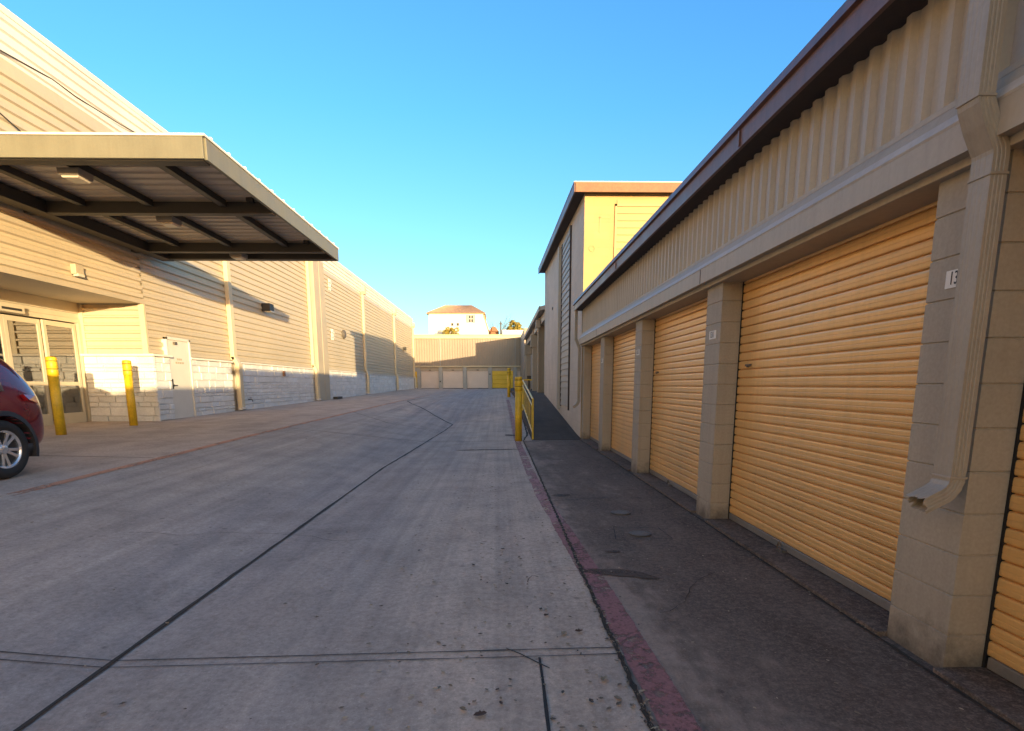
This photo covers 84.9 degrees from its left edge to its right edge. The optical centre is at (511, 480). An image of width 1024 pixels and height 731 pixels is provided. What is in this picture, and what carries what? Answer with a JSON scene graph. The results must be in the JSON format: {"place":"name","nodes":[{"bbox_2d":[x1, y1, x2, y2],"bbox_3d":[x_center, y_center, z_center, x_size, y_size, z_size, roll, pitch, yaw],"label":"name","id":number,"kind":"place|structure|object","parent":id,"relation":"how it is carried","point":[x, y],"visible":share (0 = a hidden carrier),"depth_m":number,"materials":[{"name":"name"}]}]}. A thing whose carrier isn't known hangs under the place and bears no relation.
{"place":"outdoors","nodes":[
{"label":"outdoors","id":0,"kind":"place"},
{"bbox_2d":[0,388,447,496],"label":"parking apron","id":1,"kind":"structure","parent":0,"point":[112,444],"depth_m":11.81,"materials":[{"name":"concrete"}]},
{"bbox_2d":[0,359,43,478],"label":"parked car","id":2,"kind":"object","parent":1,"relation":"on","point":[21,428],"visible":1,"depth_m":7.04,"materials":[{"name":"painted metal"},{"name":"glass"},{"name":"rubber"}]},
{"bbox_2d":[45,356,66,434],"bbox_3d":[-9.429,-1.730,11.589,0.200,1.620,0.200,0,10,-1],"label":"bollard","id":3,"kind":"object","parent":1,"relation":"on","point":[52,368],"visible":0.98,"depth_m":11.53,"materials":[{"name":"yellow metal"}]},
{"bbox_2d":[122,360,137,425],"bbox_3d":[-9.461,-2.150,13.882,0.200,1.620,0.200,0,10,-1],"label":"bollard","id":4,"kind":"object","parent":1,"relation":"on","point":[129,388],"visible":0.98,"depth_m":13.82,"materials":[{"name":"yellow metal"}]},
{"bbox_2d":[414,328,531,388],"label":"storage building","id":5,"kind":"structure","parent":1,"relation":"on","point":[461,361],"depth_m":66.41,"materials":[{"name":"beige metal"}]},
{"bbox_2d":[421,367,438,388],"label":"roll up door","id":6,"kind":"structure","parent":5,"relation":"in","point":[429,375],"depth_m":66.86,"materials":[{"name":"beige metal"}]},
{"bbox_2d":[442,367,462,388],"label":"roll up door","id":7,"kind":"structure","parent":5,"relation":"in","point":[452,376],"depth_m":66.94,"materials":[{"name":"beige metal"}]},
{"bbox_2d":[467,367,487,388],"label":"roll up door","id":8,"kind":"structure","parent":5,"relation":"in","point":[477,377],"depth_m":67.01,"materials":[{"name":"beige metal"}]},
{"bbox_2d":[492,367,512,387],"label":"roll up door","id":9,"kind":"structure","parent":5,"relation":"in","point":[499,374],"depth_m":67.02,"materials":[{"name":"yellow metal"}]},
{"bbox_2d":[517,367,520,375],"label":"roll up door","id":10,"kind":"structure","parent":5,"relation":"in","point":[518,368],"depth_m":66.98,"materials":[{"name":"beige metal"}]},
{"bbox_2d":[0,388,650,730],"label":"driveway","id":11,"kind":"structure","parent":0,"point":[59,596],"depth_m":3.94,"materials":[{"name":"concrete"}]},
{"bbox_2d":[13,425,451,730],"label":"joint line","id":12,"kind":"object","parent":11,"relation":"on","point":[95,673],"visible":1,"depth_m":3.45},
{"bbox_2d":[7,392,457,493],"bbox_3d":[-5.481,-2.523,20.286,1.688,0.630,53.059,0,10,1],"label":"painted line","id":13,"kind":"object","parent":11,"relation":"on","point":[109,470],"visible":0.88,"depth_m":8.47,"materials":[{"name":"paint"}]},
{"bbox_2d":[0,647,614,660],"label":"joint line","id":14,"kind":"object","parent":11,"relation":"on","point":[308,655],"visible":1,"depth_m":3.03,"materials":[{"name":"black concrete"}]},
{"bbox_2d":[0,653,617,667],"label":"joint line","id":15,"kind":"object","parent":11,"relation":"on","point":[302,662],"visible":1,"depth_m":2.96,"materials":[{"name":"black concrete"}]},
{"bbox_2d":[286,427,465,441],"bbox_3d":[-2.657,-1.177,14.322,5.958,0.427,0.174,-1,10,-7],"label":"joint line","id":16,"kind":"object","parent":11,"relation":"on","point":[392,438],"visible":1,"depth_m":14.33,"materials":[{"name":"grey concrete"}]},
{"bbox_2d":[408,395,452,424],"bbox_3d":[-4.248,-3.978,29.587,2.688,0.704,20.055,-1,10,-5],"label":"joint line","id":17,"kind":"object","parent":11,"relation":"on","point":[430,412],"visible":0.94,"depth_m":23.79,"materials":[{"name":"grey concrete"}]},
{"bbox_2d":[474,710,486,715],"bbox_3d":[-0.138,1.019,2.445,0.060,0.011,0.039,0,10,-1],"label":"dead leaf","id":18,"kind":"object","parent":11,"relation":"on","point":[479,713],"visible":1,"depth_m":2.45,"materials":[{"name":"brown plant"}]},
{"bbox_2d":[472,449,510,449],"bbox_3d":[-0.488,-0.692,12.658,1.544,0.016,0.174,0,10,-1],"label":"joint line","id":19,"kind":"object","parent":11,"relation":"on","point":[491,449],"visible":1,"depth_m":12.67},
{"bbox_2d":[25,438,970,730],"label":"leaf litter","id":20,"kind":"object","parent":11,"relation":"on","point":[525,622],"visible":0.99,"depth_m":3.07,"materials":[{"name":"brown plant"}]},
{"bbox_2d":[507,368,510,396],"bbox_3d":[-0.155,-5.575,32.023,0.200,1.660,0.200,0,10,-1],"label":"bollard","id":21,"kind":"object","parent":11,"relation":"on","point":[508,383],"visible":0.98,"depth_m":31.97,"materials":[{"name":"yellow metal"}]},
{"bbox_2d":[515,376,521,440],"bbox_3d":[0.180,-1.837,14.525,0.200,1.680,0.200,0,10,-1],"label":"bollard","id":22,"kind":"object","parent":11,"relation":"on","point":[518,408],"visible":0.98,"depth_m":14.45,"materials":[{"name":"yellow metal"}]},
{"bbox_2d":[506,648,549,667],"bbox_3d":[0.090,0.924,2.945,0.030,0.027,0.326,-9,13,-42],"label":"twig","id":23,"kind":"object","parent":11,"relation":"on","point":[530,658],"visible":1,"depth_m":2.92,"materials":[{"name":"wood"}]},
{"bbox_2d":[506,400,566,523],"bbox_3d":[0.099,-1.900,17.737,0.249,0.677,24.405,0,10,-2],"label":"painted line","id":24,"kind":"object","parent":11,"relation":"on","point":[552,516],"visible":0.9,"depth_m":8.01,"materials":[{"name":"red paint"}]},
{"bbox_2d":[538,657,550,730],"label":"joint line","id":25,"kind":"object","parent":11,"relation":"on","point":[545,704],"visible":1,"depth_m":2.55,"materials":[{"name":"black concrete"}]},
{"bbox_2d":[523,440,654,730],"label":"joint line","id":26,"kind":"object","parent":11,"relation":"on","point":[633,685],"visible":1,"depth_m":3.23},
{"bbox_2d":[0,0,845,333],"label":"sky","id":27,"kind":"structure","parent":0,"point":[441,146],"materials":[{"name":"blue"}]},
{"bbox_2d":[505,388,531,439],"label":"curb","id":28,"kind":"structure","parent":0,"point":[528,437],"depth_m":17.50,"materials":[{"name":"concrete"}]},
{"bbox_2d":[522,417,527,439],"bbox_3d":[0.327,-2.675,22.252,0.190,0.682,15.255,0,10,-1],"label":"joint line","id":29,"kind":"object","parent":28,"relation":"on","point":[525,429],"visible":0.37,"depth_m":17.33,"materials":[{"name":"grey concrete"}]},
{"bbox_2d":[511,388,580,439],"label":"ramp","id":30,"kind":"structure","parent":0,"point":[550,422],"depth_m":18.28,"materials":[{"name":"concrete"}]},
{"bbox_2d":[522,380,533,439],"bbox_3d":[0.493,-2.294,17.995,0.052,1.905,6.429,0,10,-1],"label":"handrail","id":31,"kind":"object","parent":30,"relation":"on","point":[524,393],"visible":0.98,"depth_m":16.61,"materials":[{"name":"metal"}]},
{"bbox_2d":[527,376,530,390],"bbox_3d":[1.173,-6.370,38.005,0.280,1.420,0.240,0,10,-1],"label":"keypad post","id":32,"kind":"object","parent":30,"relation":"on","point":[528,377],"visible":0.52,"depth_m":37.92,"materials":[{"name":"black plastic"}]},
{"bbox_2d":[523,305,544,392],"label":"porch building","id":33,"kind":"structure","parent":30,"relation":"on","point":[534,338],"depth_m":31.08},
{"bbox_2d":[524,440,1017,730],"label":"walkway","id":34,"kind":"structure","parent":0,"point":[737,677],"depth_m":3.24,"materials":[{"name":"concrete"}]},
{"bbox_2d":[611,510,629,514],"bbox_3d":[1.221,0.360,6.278,0.220,0.011,0.220,0,10,-1],"label":"utility cover","id":35,"kind":"object","parent":34,"relation":"on","point":[620,512],"visible":1,"depth_m":6.25,"materials":[{"name":"metal"}]},
{"bbox_2d":[583,569,658,578],"bbox_3d":[0.817,0.703,4.264,0.596,0.001,0.169,2,10,14],"label":"damp patch","id":36,"kind":"object","parent":34,"relation":"on","point":[626,573],"visible":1,"depth_m":4.24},
{"bbox_2d":[552,524,702,730],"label":"painted line","id":37,"kind":"object","parent":34,"relation":"on","point":[623,624],"visible":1,"depth_m":2.94,"materials":[{"name":"red paint"}]},
{"bbox_2d":[629,530,650,536],"bbox_3d":[1.234,0.511,5.380,0.210,0.011,0.210,0,10,-1],"label":"utility cover","id":38,"kind":"object","parent":34,"relation":"on","point":[639,533],"visible":1,"depth_m":5.36,"materials":[{"name":"metal"}]},
{"bbox_2d":[613,527,671,538],"bbox_3d":[1.227,0.508,5.416,0.540,0.001,0.460,0,10,-1],"label":"joint line","id":39,"kind":"object","parent":34,"relation":"on","point":[647,527],"visible":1,"depth_m":5.46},
{"bbox_2d":[660,572,714,612],"bbox_3d":[1.244,0.766,3.881,0.071,0.002,0.981,7,12,35],"label":"crack","id":40,"kind":"object","parent":34,"relation":"on","point":[688,593],"visible":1,"depth_m":3.86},
{"bbox_2d":[572,0,1023,730],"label":"storage building","id":41,"kind":"structure","parent":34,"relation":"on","point":[798,302],"depth_m":3.54,"materials":[{"name":"beige metal"}]},
{"bbox_2d":[590,342,600,442],"bbox_3d":[2.108,-2.152,13.417,0.058,2.625,2.382,0,10,-1],"label":"roll up door","id":42,"kind":"structure","parent":41,"relation":"in","point":[596,349],"depth_m":13.94,"materials":[{"name":"metal"}]},
{"bbox_2d":[611,328,635,461],"bbox_3d":[2.173,-1.625,10.500,0.058,2.543,2.714,0,10,-1],"label":"roll up door","id":43,"kind":"structure","parent":41,"relation":"in","point":[624,343],"depth_m":10.81,"materials":[{"name":"orange metal"}]},
{"bbox_2d":[649,297,707,499],"bbox_3d":[2.219,-1.106,7.412,0.104,2.543,2.714,0,10,-1],"label":"roll up door","id":44,"kind":"structure","parent":41,"relation":"in","point":[679,335],"depth_m":7.48,"materials":[{"name":"metal"}]},
{"bbox_2d":[728,201,937,610],"bbox_3d":[2.288,-0.587,4.325,0.104,2.543,2.714,0,10,-1],"label":"roll up door","id":45,"kind":"structure","parent":41,"relation":"in","point":[830,337],"depth_m":3.99,"materials":[{"name":"metal"}]},
{"bbox_2d":[981,384,1023,688],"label":"roll up door","id":46,"kind":"structure","parent":41,"relation":"in","point":[1003,654],"depth_m":2.62,"materials":[{"name":"metal"}]},
{"bbox_2d":[582,441,1020,730],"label":"joint line","id":47,"kind":"object","parent":34,"relation":"on","point":[942,679],"visible":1,"depth_m":3.18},
{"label":"hill","id":48,"kind":"structure","parent":0,"visible":0},
{"bbox_2d":[442,327,459,333],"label":"flowering bush","id":49,"kind":"object","parent":48,"relation":"on","point":[449,330],"visible":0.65,"depth_m":88.98,"materials":[{"name":"yellow plant"}]},
{"bbox_2d":[426,305,489,333],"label":"hillside house","id":50,"kind":"structure","parent":48,"relation":"on","point":[468,319],"depth_m":91.85,"materials":[{"name":"white paint"}]},
{"bbox_2d":[467,315,474,322],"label":"window","id":51,"kind":"structure","parent":50,"relation":"in","point":[470,318],"depth_m":91.61,"materials":[{"name":"white paint"}]},
{"bbox_2d":[489,327,498,333],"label":"garden shed","id":52,"kind":"structure","parent":48,"relation":"on","point":[493,330],"depth_m":96.03,"materials":[{"name":"orange"}]},
{"bbox_2d":[488,313,512,333],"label":"bare tree","id":53,"kind":"object","parent":48,"relation":"on","point":[503,323],"visible":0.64,"depth_m":104.26,"materials":[{"name":"brown plant"}]},
{"bbox_2d":[502,330,522,333],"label":"house","id":54,"kind":"structure","parent":48,"relation":"on","point":[512,331],"depth_m":94.08,"materials":[{"name":"white paint"}]},
{"bbox_2d":[506,319,523,329],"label":"golden tree","id":55,"kind":"object","parent":48,"relation":"on","point":[517,326],"visible":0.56,"depth_m":103.96,"materials":[{"name":"yellow plant"}]},
{"label":"ground","id":56,"kind":"structure","parent":0,"visible":0},
{"bbox_2d":[0,4,416,420],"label":"warehouse","id":57,"kind":"structure","parent":56,"relation":"on","point":[123,303],"depth_m":15.76,"materials":[{"name":"beige metal"}]},
{"bbox_2d":[0,113,21,131],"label":"cable","id":58,"kind":"object","parent":57,"relation":"attached to","point":[10,122],"depth_m":10.85,"materials":[{"name":"black plastic"}]},
{"bbox_2d":[0,301,91,425],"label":"door frame","id":59,"kind":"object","parent":57,"relation":"attached to","point":[21,349],"depth_m":13.90,"materials":[{"name":"beige metal"}]},
{"bbox_2d":[0,314,9,364],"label":"door panel","id":60,"kind":"structure","parent":59,"relation":"in","point":[3,345],"depth_m":12.70,"materials":[{"name":"beige metal"}]},
{"bbox_2d":[2,314,53,425],"bbox_3d":[-11.569,-2.568,13.408,0.050,2.600,1.032,0,10,-1],"label":"door panel","id":61,"kind":"structure","parent":59,"relation":"in","point":[23,336],"depth_m":13.46,"materials":[{"name":"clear glass"}]},
{"bbox_2d":[40,319,86,423],"bbox_3d":[-11.532,-2.746,14.454,0.050,2.600,1.072,0,10,-1],"label":"door panel","id":62,"kind":"structure","parent":59,"relation":"in","point":[59,338],"depth_m":14.54,"materials":[{"name":"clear glass"}]},
{"bbox_2d":[0,50,135,132],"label":"cable","id":63,"kind":"object","parent":57,"relation":"attached to","point":[65,89],"visible":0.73,"depth_m":12.19,"materials":[{"name":"black plastic"}]},
{"bbox_2d":[70,264,84,277],"bbox_3d":[-9.697,-4.681,12.512,0.140,0.260,0.260,0,10,-1],"label":"wall sensor","id":64,"kind":"object","parent":57,"relation":"attached to","point":[77,270],"depth_m":12.44,"materials":[{"name":"white plastic"}]},
{"bbox_2d":[0,132,338,260],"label":"entrance canopy","id":65,"kind":"object","parent":57,"relation":"attached to","point":[181,196],"visible":1,"depth_m":10.85,"materials":[{"name":"metal"}]},
{"bbox_2d":[161,336,196,418],"bbox_3d":[-9.792,-2.977,16.549,0.200,2.385,1.250,0,10,-1],"label":"service door","id":66,"kind":"structure","parent":57,"relation":"attached to","point":[182,380],"depth_m":16.56,"materials":[{"name":"paint"}]},
{"bbox_2d":[261,303,273,312],"bbox_3d":[-9.813,-6.928,22.547,0.360,0.340,0.420,0,10,-1],"label":"wall lamp","id":67,"kind":"object","parent":57,"relation":"attached to","point":[267,307],"visible":1,"depth_m":22.35,"materials":[{"name":"black plastic"}]},
{"bbox_2d":[342,330,345,338],"bbox_3d":[-10.168,-8.854,33.981,0.160,0.520,0.520,0,10,-1],"label":"wall vent","id":68,"kind":"object","parent":57,"relation":"attached to","point":[343,334],"depth_m":33.80,"materials":[{"name":"metal"}]},
{"bbox_2d":[538,181,681,437],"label":"tall storage building","id":69,"kind":"structure","parent":56,"relation":"on","point":[599,225],"depth_m":15.32,"materials":[{"name":"metal"}]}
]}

